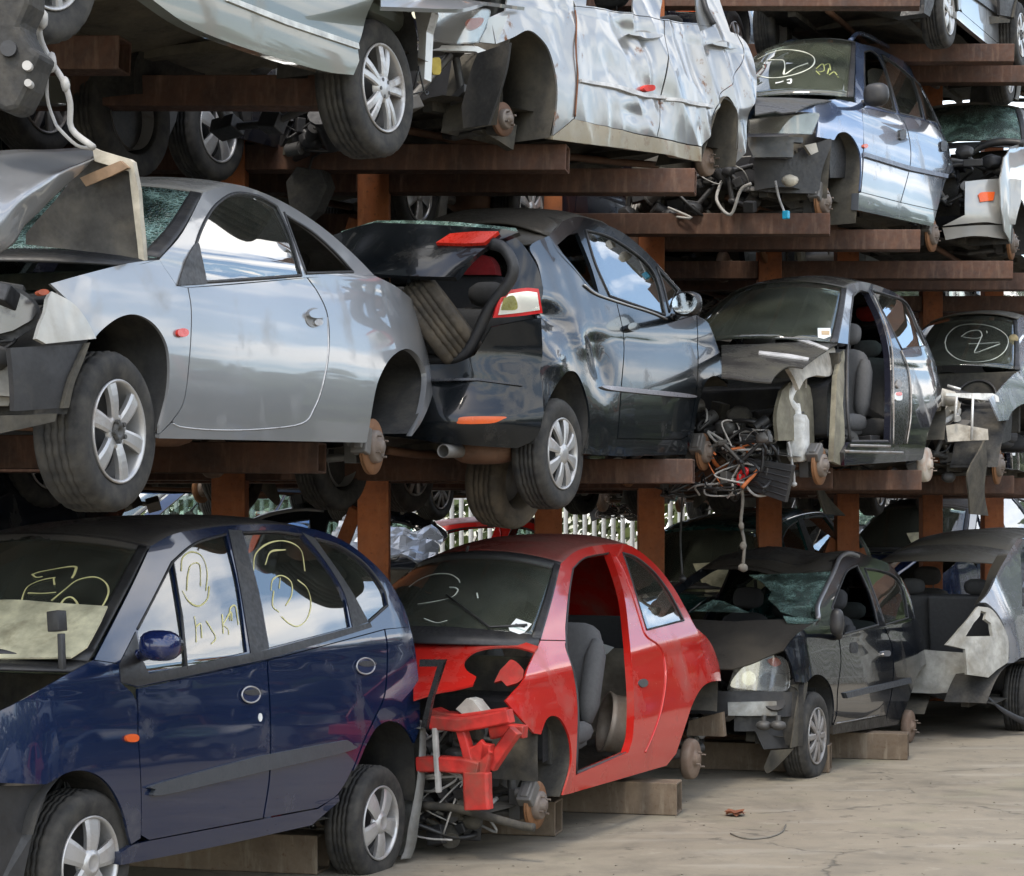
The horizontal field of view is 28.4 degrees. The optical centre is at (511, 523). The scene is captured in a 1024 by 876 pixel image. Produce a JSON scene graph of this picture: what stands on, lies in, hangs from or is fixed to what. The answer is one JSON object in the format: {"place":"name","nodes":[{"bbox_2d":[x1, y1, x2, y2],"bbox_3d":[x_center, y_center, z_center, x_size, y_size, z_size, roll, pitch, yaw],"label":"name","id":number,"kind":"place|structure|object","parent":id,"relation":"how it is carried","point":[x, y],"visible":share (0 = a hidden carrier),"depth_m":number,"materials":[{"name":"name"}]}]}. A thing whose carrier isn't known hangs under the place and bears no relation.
{"place":"outdoors","nodes":[
{"label":"outdoors","id":0,"kind":"place"},
{"bbox_2d":[391,567,411,583],"bbox_3d":[-1.273,1.117,17.700,1.184,1.476,0.974,0,0,0],"label":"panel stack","id":1,"kind":"object","parent":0,"point":[397,573],"depth_m":17.25,"materials":[{"name":"metal"}]},
{"bbox_2d":[332,515,443,563],"bbox_3d":[-1.080,0.144,17.563,0.960,0.488,0.736,0,0,0],"label":"crumpled bonnet","id":2,"kind":"object","parent":1,"relation":"on","point":[420,545],"visible":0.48,"depth_m":17.52,"materials":[{"name":"silver metal"}]},
{"bbox_2d":[128,536,1023,875],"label":"ground","id":3,"kind":"structure","parent":0,"point":[956,750],"depth_m":12.28,"materials":[{"name":"concrete"}]},
{"bbox_2d":[0,35,131,468],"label":"rack frame","id":4,"kind":"object","parent":3,"relation":"on","point":[92,55],"visible":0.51,"depth_m":9.59,"materials":[{"name":"metal"}]},
{"bbox_2d":[8,263,60,507],"bbox_3d":[-3.898,-1.033,10.133,1.949,1.906,4.307,0,0,25],"label":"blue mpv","id":5,"kind":"object","parent":4,"relation":"on","point":[31,488],"visible":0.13,"depth_m":11.15,"materials":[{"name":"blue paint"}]},
{"bbox_2d":[33,263,58,272],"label":"window frame","id":6,"kind":"structure","parent":5,"relation":"in","point":[41,267],"depth_m":11.36,"materials":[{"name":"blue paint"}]},
{"bbox_2d":[0,111,70,149],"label":"black hatchback","id":7,"kind":"object","parent":4,"relation":"on","point":[37,130],"visible":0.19,"depth_m":11.17,"materials":[{"name":"metal"}]},
{"bbox_2d":[0,75,325,473],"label":"rack frame","id":8,"kind":"object","parent":3,"relation":"on","point":[253,93],"visible":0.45,"depth_m":10.51,"materials":[{"name":"metal"}]},
{"bbox_2d":[0,148,431,511],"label":"silver coupe","id":9,"kind":"object","parent":8,"relation":"on","point":[143,320],"visible":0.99,"depth_m":8.50,"materials":[{"name":"paint"}]},
{"bbox_2d":[36,0,438,176],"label":"grey green car","id":10,"kind":"object","parent":8,"relation":"on","point":[360,60],"visible":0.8,"depth_m":10.19,"materials":[{"name":"paint"}]},
{"bbox_2d":[0,0,53,117],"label":"torn undertray","id":11,"kind":"object","parent":10,"relation":"hanging from","point":[26,64],"visible":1,"depth_m":7.40,"materials":[{"name":"plastic"}]},
{"bbox_2d":[36,11,95,149],"bbox_3d":[-1.675,-1.683,7.615,0.230,0.569,0.076,0,0,0],"label":"torn wire loom","id":12,"kind":"object","parent":10,"relation":"hanging from","point":[65,86],"visible":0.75,"depth_m":7.61,"materials":[{"name":"plastic"}]},
{"bbox_2d":[45,79,90,149],"bbox_3d":[-1.673,-1.570,7.640,0.172,0.320,0.054,0,0,0],"label":"thin wire","id":13,"kind":"object","parent":12,"relation":"hanging from","point":[66,136],"visible":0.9,"depth_m":7.63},
{"bbox_2d":[0,514,425,875],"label":"blue mpv","id":14,"kind":"object","parent":3,"relation":"on","point":[172,684],"visible":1,"depth_m":9.36,"materials":[{"name":"paint"}]},
{"bbox_2d":[138,570,183,671],"bbox_3d":[-1.557,0.420,9.111,0.146,0.472,0.528,0,0,8],"label":"side window","id":15,"kind":"structure","parent":14,"relation":"in","point":[162,614],"depth_m":9.15,"materials":[{"name":"clear glass"}]},
{"bbox_2d":[136,661,269,839],"bbox_3d":[-1.399,1.015,9.241,0.080,0.778,1.122,0,-4,24],"label":"front door","id":16,"kind":"structure","parent":14,"relation":"in","point":[185,726],"depth_m":9.18,"materials":[{"name":"blue paint"}]},
{"bbox_2d":[175,536,244,665],"bbox_3d":[-1.435,0.353,9.541,0.234,0.594,0.754,0,0,20],"label":"side window","id":17,"kind":"structure","parent":14,"relation":"in","point":[223,593],"depth_m":9.56,"materials":[{"name":"clear glass"}]},
{"bbox_2d":[93,524,408,687],"bbox_3d":[-1.264,0.359,9.968,0.285,0.709,3.024,0,0,23],"label":"window frame","id":18,"kind":"structure","parent":14,"relation":"in","point":[158,557],"depth_m":9.56,"materials":[{"name":"blue paint"}]},
{"bbox_2d":[243,533,347,646],"bbox_3d":[-1.109,0.342,10.334,0.255,0.596,0.914,0,-4,24],"label":"side window","id":19,"kind":"structure","parent":14,"relation":"in","point":[327,613],"depth_m":10.33,"materials":[{"name":"clear glass"}]},
{"bbox_2d":[263,630,386,816],"bbox_3d":[-0.927,0.998,10.309,0.103,0.838,1.437,0,0,22],"label":"rear door","id":20,"kind":"structure","parent":14,"relation":"in","point":[317,696],"depth_m":10.18,"materials":[{"name":"blue paint"}]},
{"bbox_2d":[317,541,384,618],"bbox_3d":[-0.860,0.313,10.935,0.194,0.427,0.566,0,-4,24],"label":"side window","id":21,"kind":"structure","parent":14,"relation":"in","point":[364,587],"depth_m":10.97,"materials":[{"name":"clear glass"}]},
{"bbox_2d":[122,494,309,527],"bbox_3d":[-4.921,0.184,25.819,5.358,1.976,1.982,0,0,-25],"label":"light blue estate","id":22,"kind":"object","parent":3,"relation":"on","point":[168,501],"visible":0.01,"depth_m":25.64,"materials":[{"name":"metal"}]},
{"bbox_2d":[145,494,284,514],"bbox_3d":[-3.674,-0.273,25.909,2.678,0.818,0.349,0,0,-29],"label":"window frame","id":23,"kind":"structure","parent":22,"relation":"in","point":[169,499],"depth_m":25.59,"materials":[{"name":"blue paint"}]},
{"bbox_2d":[189,499,290,511],"label":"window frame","id":24,"kind":"structure","parent":22,"relation":"in","point":[195,505],"depth_m":26.94,"materials":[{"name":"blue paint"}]},
{"bbox_2d":[288,523,307,527],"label":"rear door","id":25,"kind":"structure","parent":22,"relation":"in","point":[298,524],"depth_m":26.20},
{"bbox_2d":[129,829,329,874],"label":"wooden block","id":26,"kind":"structure","parent":3,"relation":"on","point":[298,851],"depth_m":10.74,"materials":[{"name":"wood"}]},
{"bbox_2d":[6,141,569,517],"bbox_3d":[-1.746,-2.250,12.781,4.270,8.200,0.464,0,0,5],"label":"rack frame","id":27,"kind":"object","parent":3,"relation":"on","point":[229,494],"visible":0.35,"depth_m":12.56,"materials":[{"name":"metal"}]},
{"bbox_2d":[286,153,334,221],"bbox_3d":[-1.259,-2.094,12.676,0.294,0.444,0.168,0,0,0],"label":"hanging cover","id":28,"kind":"object","parent":27,"relation":"hanging from","point":[310,191],"visible":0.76,"depth_m":12.60,"materials":[{"name":"plastic"}]},
{"bbox_2d":[260,0,756,176],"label":"smashed silver saloon","id":29,"kind":"object","parent":27,"relation":"on","point":[601,85],"visible":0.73,"depth_m":12.62,"materials":[{"name":"paint"}]},
{"bbox_2d":[411,0,573,29],"label":"window frame","id":30,"kind":"structure","parent":29,"relation":"in","point":[492,10],"depth_m":14.16,"materials":[{"name":"silver metal"}]},
{"bbox_2d":[573,7,667,136],"bbox_3d":[0.684,-2.886,12.874,0.151,0.807,1.260,0,3,36],"label":"front door","id":31,"kind":"structure","parent":29,"relation":"in","point":[605,52],"depth_m":12.81,"materials":[{"name":"silver metal"}]},
{"bbox_2d":[573,0,729,31],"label":"window frame","id":32,"kind":"structure","parent":29,"relation":"in","point":[645,8],"depth_m":13.46,"materials":[{"name":"silver metal"}]},
{"bbox_2d":[657,21,743,146],"bbox_3d":[1.268,-2.973,13.700,0.177,0.879,1.381,0,3,36],"label":"rear door","id":33,"kind":"structure","parent":29,"relation":"in","point":[697,70],"depth_m":13.61,"materials":[{"name":"silver metal"}]},
{"bbox_2d":[255,505,447,567],"bbox_3d":[-2.602,0.702,21.068,4.522,1.795,1.850,0,0,-5],"label":"car","id":34,"kind":"object","parent":3,"relation":"on","point":[319,519],"visible":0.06,"depth_m":20.63,"materials":[{"name":"metal"}]},
{"bbox_2d":[125,483,346,523],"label":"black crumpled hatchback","id":35,"kind":"object","parent":34,"relation":"on","point":[152,504],"visible":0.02,"depth_m":18.11,"materials":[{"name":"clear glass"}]},
{"bbox_2d":[287,490,465,519],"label":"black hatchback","id":36,"kind":"object","parent":34,"relation":"on","point":[437,505],"visible":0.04,"depth_m":20.75,"materials":[{"name":"metal"}]},
{"bbox_2d":[391,278,407,286],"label":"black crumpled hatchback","id":37,"kind":"object","parent":36,"relation":"on","point":[397,282],"visible":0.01,"depth_m":21.55,"materials":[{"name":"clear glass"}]},
{"bbox_2d":[145,168,696,582],"bbox_3d":[-0.893,-2.250,13.689,4.268,8.200,0.541,0,0,5],"label":"rack frame","id":38,"kind":"object","parent":3,"relation":"on","point":[368,517],"visible":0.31,"depth_m":13.50,"materials":[{"name":"metal"}]},
{"bbox_2d":[0,17,447,220],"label":"blue mpv","id":39,"kind":"object","parent":38,"relation":"on","point":[198,149],"visible":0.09,"depth_m":12.19,"materials":[{"name":"blue paint"}]},
{"bbox_2d":[251,69,275,129],"bbox_3d":[-1.401,-2.816,12.892,0.080,0.778,1.122,0,0,25],"label":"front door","id":40,"kind":"structure","parent":39,"relation":"in","point":[255,116],"depth_m":12.45,"materials":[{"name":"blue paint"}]},
{"bbox_2d":[191,439,432,511],"bbox_3d":[-2.015,-0.978,13.623,1.850,1.795,4.522,0,0,25],"label":"black hatchback","id":41,"kind":"object","parent":38,"relation":"on","point":[409,497],"visible":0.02,"depth_m":14.45,"materials":[{"name":"metal"}]},
{"bbox_2d":[289,208,728,509],"bbox_3d":[0.140,-1.075,13.176,1.934,1.903,3.850,0,2,25],"label":"black crumpled hatchback","id":42,"kind":"object","parent":38,"relation":"on","point":[605,344],"visible":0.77,"depth_m":12.10,"materials":[{"name":"paint"}]},
{"bbox_2d":[401,279,481,363],"bbox_3d":[-0.405,-1.145,11.680,0.242,0.599,0.599,-37,-6,4],"label":"scrap tyre","id":43,"kind":"object","parent":42,"relation":"in","point":[446,329],"visible":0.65,"depth_m":11.41,"materials":[{"name":"rubber"}]},
{"bbox_2d":[465,461,537,528],"bbox_3d":[-0.035,-0.271,12.202,0.242,0.599,0.599,7,6,31],"label":"scrap tyre","id":44,"kind":"object","parent":42,"relation":"attached to","point":[494,498],"visible":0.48,"depth_m":12.00,"materials":[{"name":"rubber"}]},
{"bbox_2d":[141,493,713,553],"bbox_3d":[-0.011,0.099,34.259,48.216,3.728,2.751,0,0,0],"label":"hedge foliage","id":45,"kind":"object","parent":3,"relation":"on","point":[485,531],"depth_m":33.71,"materials":[{"name":"green plant"}]},
{"bbox_2d":[314,797,561,835],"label":"wooden block","id":46,"kind":"structure","parent":3,"relation":"on","point":[551,825],"depth_m":12.02,"materials":[{"name":"wood"}]},
{"bbox_2d":[393,517,534,537],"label":"red hatchback","id":47,"kind":"object","parent":3,"relation":"on","point":[452,525],"depth_m":24.42,"materials":[{"name":"paint"}]},
{"bbox_2d":[146,494,897,552],"bbox_3d":[-0.018,0.440,32.055,40.036,2.820,0.150,0,0,0],"label":"palisade fence","id":48,"kind":"object","parent":3,"relation":"on","point":[185,497],"depth_m":31.99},
{"bbox_2d":[275,196,832,533],"bbox_3d":[0.313,-2.250,15.611,4.268,8.200,0.464,0,0,5],"label":"rack frame","id":49,"kind":"object","parent":3,"relation":"on","point":[548,521],"visible":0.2,"depth_m":15.39,"materials":[{"name":"metal"}]},
{"bbox_2d":[623,276,945,501],"bbox_3d":[2.065,-1.084,15.757,1.714,1.788,4.673,0,2,28],"label":"doorless hatchback","id":50,"kind":"object","parent":49,"relation":"on","point":[845,369],"visible":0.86,"depth_m":15.12,"materials":[{"name":"black paint"}]},
{"bbox_2d":[679,488,686,582],"bbox_3d":[1.282,0.084,15.206,0.059,0.726,0.074,0,0,13],"label":"hanging cable","id":51,"kind":"object","parent":50,"relation":"hanging from","point":[682,578],"visible":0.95,"depth_m":15.21,"materials":[{"name":"plastic"}]},
{"bbox_2d":[738,474,747,571],"bbox_3d":[1.620,-0.003,14.208,0.065,0.692,0.076,0,0,16],"label":"hanging loom","id":52,"kind":"object","parent":50,"relation":"hanging from","point":[742,566],"visible":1,"depth_m":14.20,"materials":[{"name":"plastic"}]},
{"bbox_2d":[618,31,959,262],"bbox_3d":[2.271,-3.268,16.514,1.982,1.976,5.358,0,2,29],"label":"light blue estate","id":53,"kind":"object","parent":49,"relation":"on","point":[842,134],"visible":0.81,"depth_m":16.14,"materials":[{"name":"paint"}]},
{"bbox_2d":[747,95,806,122],"label":"window frame","id":54,"kind":"structure","parent":53,"relation":"in","point":[751,113],"depth_m":17.78,"materials":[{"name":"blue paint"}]},
{"bbox_2d":[794,95,830,123],"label":"side window","id":55,"kind":"structure","parent":53,"relation":"in","point":[824,97],"depth_m":18.73,"materials":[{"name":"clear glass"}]},
{"bbox_2d":[867,68,894,110],"bbox_3d":[3.046,-3.631,16.859,0.183,0.503,0.993,0,0,25],"label":"side window","id":56,"kind":"structure","parent":53,"relation":"in","point":[875,75],"depth_m":17.02,"materials":[{"name":"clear glass"}]},
{"bbox_2d":[860,108,909,201],"bbox_3d":[3.008,-3.012,16.476,0.149,0.805,1.428,0,2,29],"label":"front door","id":57,"kind":"structure","parent":53,"relation":"in","point":[880,129],"depth_m":16.41,"materials":[{"name":"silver metal"}]},
{"bbox_2d":[854,42,939,126],"bbox_3d":[3.227,-3.759,17.312,0.350,0.890,2.671,0,0,25],"label":"window frame","id":58,"kind":"structure","parent":53,"relation":"in","point":[860,48],"depth_m":16.88,"materials":[{"name":"blue paint"}]},
{"bbox_2d":[883,57,921,117],"bbox_3d":[3.390,-3.763,17.606,0.278,0.585,1.056,0,2,29],"label":"side window","id":59,"kind":"structure","parent":53,"relation":"in","point":[904,91],"depth_m":17.61,"materials":[{"name":"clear glass"}]},
{"bbox_2d":[899,115,947,209],"bbox_3d":[3.537,-3.090,17.448,0.175,0.848,1.712,0,2,29],"label":"rear door","id":60,"kind":"structure","parent":53,"relation":"in","point":[920,190],"depth_m":17.36,"materials":[{"name":"blue metal"}]},
{"bbox_2d":[914,80,934,120],"bbox_3d":[3.691,-3.767,18.160,0.198,0.465,0.770,0,0,21],"label":"side window","id":61,"kind":"structure","parent":53,"relation":"in","point":[928,113],"depth_m":18.11,"materials":[{"name":"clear glass"}]},
{"bbox_2d":[547,778,681,815],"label":"wooden block","id":62,"kind":"structure","parent":3,"relation":"on","point":[647,796],"depth_m":12.89,"materials":[{"name":"wood"}]},
{"bbox_2d":[297,534,726,847],"bbox_3d":[0.000,0.945,12.839,1.824,1.753,3.911,0,0,25],"label":"red hatchback","id":63,"kind":"object","parent":62,"relation":"on","point":[531,650],"visible":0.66,"depth_m":12.07,"materials":[{"name":"paint"}]},
{"bbox_2d":[595,691,626,753],"bbox_3d":[0.656,1.282,12.955,0.140,0.400,0.400,12,-2,-10],"label":"loose wheel rim","id":64,"kind":"object","parent":63,"relation":"in","point":[610,733],"visible":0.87,"depth_m":12.85,"materials":[{"name":"metal"}]},
{"bbox_2d":[589,494,685,520],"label":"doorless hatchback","id":65,"kind":"object","parent":3,"relation":"on","point":[606,505],"visible":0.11,"depth_m":26.75,"materials":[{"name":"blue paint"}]},
{"bbox_2d":[432,0,921,574],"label":"rack frame","id":66,"kind":"object","parent":3,"relation":"on","point":[652,524],"visible":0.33,"depth_m":16.26,"materials":[{"name":"metal"}]},
{"bbox_2d":[324,166,630,256],"bbox_3d":[-0.009,-3.001,16.699,1.934,1.903,3.850,0,0,25],"label":"black crumpled hatchback","id":67,"kind":"object","parent":66,"relation":"on","point":[593,204],"visible":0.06,"depth_m":15.56,"materials":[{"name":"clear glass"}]},
{"bbox_2d":[337,454,670,513],"bbox_3d":[-0.098,-1.033,16.533,1.949,1.906,4.307,0,0,25],"label":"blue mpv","id":68,"kind":"object","parent":66,"relation":"on","point":[629,498],"visible":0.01,"depth_m":17.47,"materials":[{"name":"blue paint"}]},
{"bbox_2d":[583,454,601,458],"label":"front door","id":69,"kind":"structure","parent":68,"relation":"in","point":[591,456],"depth_m":16.32,"materials":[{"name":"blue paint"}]},
{"bbox_2d":[589,736,831,772],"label":"wooden block","id":70,"kind":"structure","parent":3,"relation":"on","point":[734,755],"depth_m":15.18,"materials":[{"name":"wood"}]},
{"bbox_2d":[418,743,1023,874],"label":"gravel litter","id":71,"kind":"object","parent":3,"relation":"on","point":[778,823],"visible":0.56,"depth_m":11.96,"materials":[{"name":"gravel"}]},
{"bbox_2d":[724,809,744,815],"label":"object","id":72,"kind":"object","parent":3,"relation":"on","point":[734,812],"visible":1,"depth_m":12.80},
{"bbox_2d":[730,824,786,839],"bbox_3d":[1.541,1.844,12.101,0.601,0.010,0.249,0,0,-43],"label":"thin strap","id":73,"kind":"object","parent":3,"relation":"on","point":[760,837],"visible":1,"depth_m":11.91,"materials":[{"name":"rubber"}]},
{"bbox_2d":[665,507,871,619],"bbox_3d":[2.114,0.797,19.026,1.949,1.906,4.307,0,0,29],"label":"blue mpv","id":74,"kind":"object","parent":3,"relation":"on","point":[707,539],"visible":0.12,"depth_m":18.62,"materials":[{"name":"teal paint"}]},
{"bbox_2d":[783,523,805,549],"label":"side window","id":75,"kind":"structure","parent":74,"relation":"in","point":[792,538],"depth_m":18.96,"materials":[{"name":"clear glass"}]},
{"bbox_2d":[803,517,833,552],"bbox_3d":[3.035,0.235,19.567,0.255,0.596,0.914,0,0,29],"label":"side window","id":76,"kind":"structure","parent":74,"relation":"in","point":[819,531],"depth_m":19.54,"materials":[{"name":"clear glass"}]},
{"bbox_2d":[766,512,871,591],"bbox_3d":[2.857,0.306,19.227,0.286,0.826,3.012,0,0,27],"label":"window frame","id":77,"kind":"structure","parent":74,"relation":"in","point":[786,524],"depth_m":19.39,"materials":[{"name":"black paint"}]},
{"bbox_2d":[681,730,908,759],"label":"wooden block","id":78,"kind":"structure","parent":3,"relation":"on","point":[871,744],"depth_m":15.88,"materials":[{"name":"wood"}]},
{"bbox_2d":[576,44,1014,546],"bbox_3d":[2.376,-2.250,18.441,4.274,8.200,0.464,0,0,5],"label":"rack frame","id":79,"kind":"object","parent":3,"relation":"on","point":[768,521],"visible":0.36,"depth_m":18.23,"materials":[{"name":"metal"}]},
{"bbox_2d":[564,340,816,514],"bbox_3d":[1.887,-0.978,20.028,1.850,1.795,4.522,0,0,25],"label":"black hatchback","id":80,"kind":"object","parent":79,"relation":"on","point":[581,504],"visible":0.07,"depth_m":18.61,"materials":[{"name":"metal"}]},
{"bbox_2d":[816,310,1023,515],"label":"noseless silver car","id":81,"kind":"object","parent":79,"relation":"on","point":[978,356],"visible":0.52,"depth_m":18.26,"materials":[{"name":"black metal"}]},
{"bbox_2d":[673,546,929,777],"bbox_3d":[2.105,1.034,16.347,1.821,1.683,4.525,0,0,24],"label":"black hatchback","id":82,"kind":"object","parent":3,"relation":"on","point":[808,658],"visible":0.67,"depth_m":15.43,"materials":[{"name":"paint"}]},
{"bbox_2d":[791,501,885,530],"bbox_3d":[4.738,0.402,29.232,1.789,1.736,4.122,0,0,5],"label":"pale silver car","id":83,"kind":"object","parent":3,"relation":"on","point":[864,520],"visible":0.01,"depth_m":28.71,"materials":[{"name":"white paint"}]},
{"bbox_2d":[623,497,794,520],"bbox_3d":[2.838,-0.983,28.322,1.949,1.906,4.307,0,0,25],"label":"blue mpv","id":84,"kind":"object","parent":83,"relation":"on","point":[704,508],"visible":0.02,"depth_m":29.85,"materials":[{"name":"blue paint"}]},
{"bbox_2d":[673,65,1023,554],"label":"rack frame","id":85,"kind":"object","parent":3,"relation":"on","point":[846,533],"visible":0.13,"depth_m":19.15,"materials":[{"name":"metal"}]},
{"bbox_2d":[667,11,753,68],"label":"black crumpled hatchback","id":86,"kind":"object","parent":85,"relation":"on","point":[740,23],"visible":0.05,"depth_m":18.55,"materials":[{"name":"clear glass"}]},
{"bbox_2d":[665,252,806,316],"bbox_3d":[1.857,-2.991,20.102,1.714,1.788,4.673,0,0,25],"label":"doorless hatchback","id":87,"kind":"object","parent":85,"relation":"on","point":[710,300],"visible":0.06,"depth_m":19.16,"materials":[{"name":"paint"}]},
{"bbox_2d":[753,0,1020,105],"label":"blue mpv","id":88,"kind":"object","parent":85,"relation":"on","point":[930,24],"visible":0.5,"depth_m":17.77,"materials":[{"name":"silver metal"}]},
{"bbox_2d":[960,0,985,31],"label":"front door","id":89,"kind":"structure","parent":88,"relation":"in","point":[973,10],"depth_m":18.02,"materials":[{"name":"silver metal"}]},
{"bbox_2d":[985,0,998,41],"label":"rear door","id":90,"kind":"structure","parent":88,"relation":"in","point":[992,30],"depth_m":18.68,"materials":[{"name":"silver metal"}]},
{"bbox_2d":[828,102,1023,272],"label":"pale silver car","id":91,"kind":"object","parent":85,"relation":"on","point":[987,224],"visible":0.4,"depth_m":18.95,"materials":[{"name":"paint"}]},
{"bbox_2d":[943,0,1023,102],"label":"silver coupe","id":92,"kind":"object","parent":85,"relation":"on","point":[1009,18],"visible":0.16,"depth_m":18.99,"materials":[{"name":"pale silver-blue paint"},{"name":"grey cloth"},{"name":"black plastic"}]},
{"bbox_2d":[744,86,1023,700],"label":"rack frame","id":93,"kind":"object","parent":3,"relation":"on","point":[928,306],"visible":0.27,"depth_m":21.18,"materials":[{"name":"metal"}]},
{"bbox_2d":[739,498,918,515],"bbox_3d":[3.782,-1.033,23.545,1.949,1.906,4.307,0,0,25],"label":"blue mpv","id":94,"kind":"object","parent":93,"relation":"on","point":[871,506],"visible":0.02,"depth_m":21.83,"materials":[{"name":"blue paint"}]},
{"bbox_2d":[796,252,947,322],"bbox_3d":[3.702,-3.003,22.933,1.949,1.906,4.307,0,0,25],"label":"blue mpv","id":95,"kind":"object","parent":93,"relation":"on","point":[818,256],"visible":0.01,"depth_m":20.95,"materials":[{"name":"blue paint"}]},
{"bbox_2d":[892,291,913,295],"bbox_3d":[4.299,-2.816,22.492,0.080,0.778,1.122,0,0,25],"label":"front door","id":96,"kind":"structure","parent":95,"relation":"in","point":[902,293],"depth_m":22.56,"materials":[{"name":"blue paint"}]},
{"bbox_2d":[799,140,1023,579],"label":"rack frame","id":97,"kind":"object","parent":3,"relation":"on","point":[995,517],"visible":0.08,"depth_m":22.05,"materials":[{"name":"metal"}]},
{"bbox_2d":[845,527,1023,730],"bbox_3d":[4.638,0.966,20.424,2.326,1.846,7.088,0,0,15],"label":"grey saloon","id":98,"kind":"object","parent":3,"relation":"on","point":[974,641],"visible":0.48,"depth_m":18.03,"materials":[{"name":"silver metal"}]},
{"bbox_2d":[859,499,1023,593],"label":"blue mpv","id":99,"kind":"object","parent":3,"relation":"on","point":[891,528],"visible":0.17,"depth_m":23.70,"materials":[{"name":"paint"}]},
{"bbox_2d":[976,563,979,578],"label":"front door","id":100,"kind":"structure","parent":99,"relation":"in","point":[977,565],"depth_m":23.29,"materials":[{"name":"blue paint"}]},
{"bbox_2d":[968,499,1023,563],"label":"window frame","id":101,"kind":"structure","parent":99,"relation":"in","point":[972,517],"depth_m":23.67,"materials":[{"name":"blue paint"}]},
{"bbox_2d":[1004,499,1023,538],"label":"side window","id":102,"kind":"structure","parent":99,"relation":"in","point":[1013,515],"depth_m":24.78,"materials":[{"name":"clear glass"}]},
{"bbox_2d":[1020,547,1023,584],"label":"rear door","id":103,"kind":"structure","parent":99,"relation":"in","point":[1022,551],"depth_m":24.45,"materials":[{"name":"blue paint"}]},
{"bbox_2d":[988,697,1023,724],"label":"bumper strip","id":104,"kind":"object","parent":3,"relation":"on","point":[1016,718],"visible":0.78,"depth_m":17.59,"materials":[{"name":"black plastic"}]},
{"bbox_3d":[6.801,0.669,26.431,1.721,2.116,5.235,0,0,40],"label":"noseless silver car","id":105,"kind":"object","parent":3,"relation":"on","visible":0},
{"bbox_2d":[887,453,1023,510],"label":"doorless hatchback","id":106,"kind":"object","parent":105,"relation":"on","point":[1015,460],"visible":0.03,"depth_m":26.45,"materials":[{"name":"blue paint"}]},
{"bbox_2d":[947,291,1023,295],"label":"black hatchback","id":107,"kind":"object","parent":106,"relation":"on","point":[956,293],"visible":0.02,"depth_m":24.63,"materials":[{"name":"metal"}]},
{"bbox_2d":[145,96,1023,535],"label":"sky","id":108,"kind":"structure","parent":0,"point":[1018,104],"materials":[{"name":"white"}]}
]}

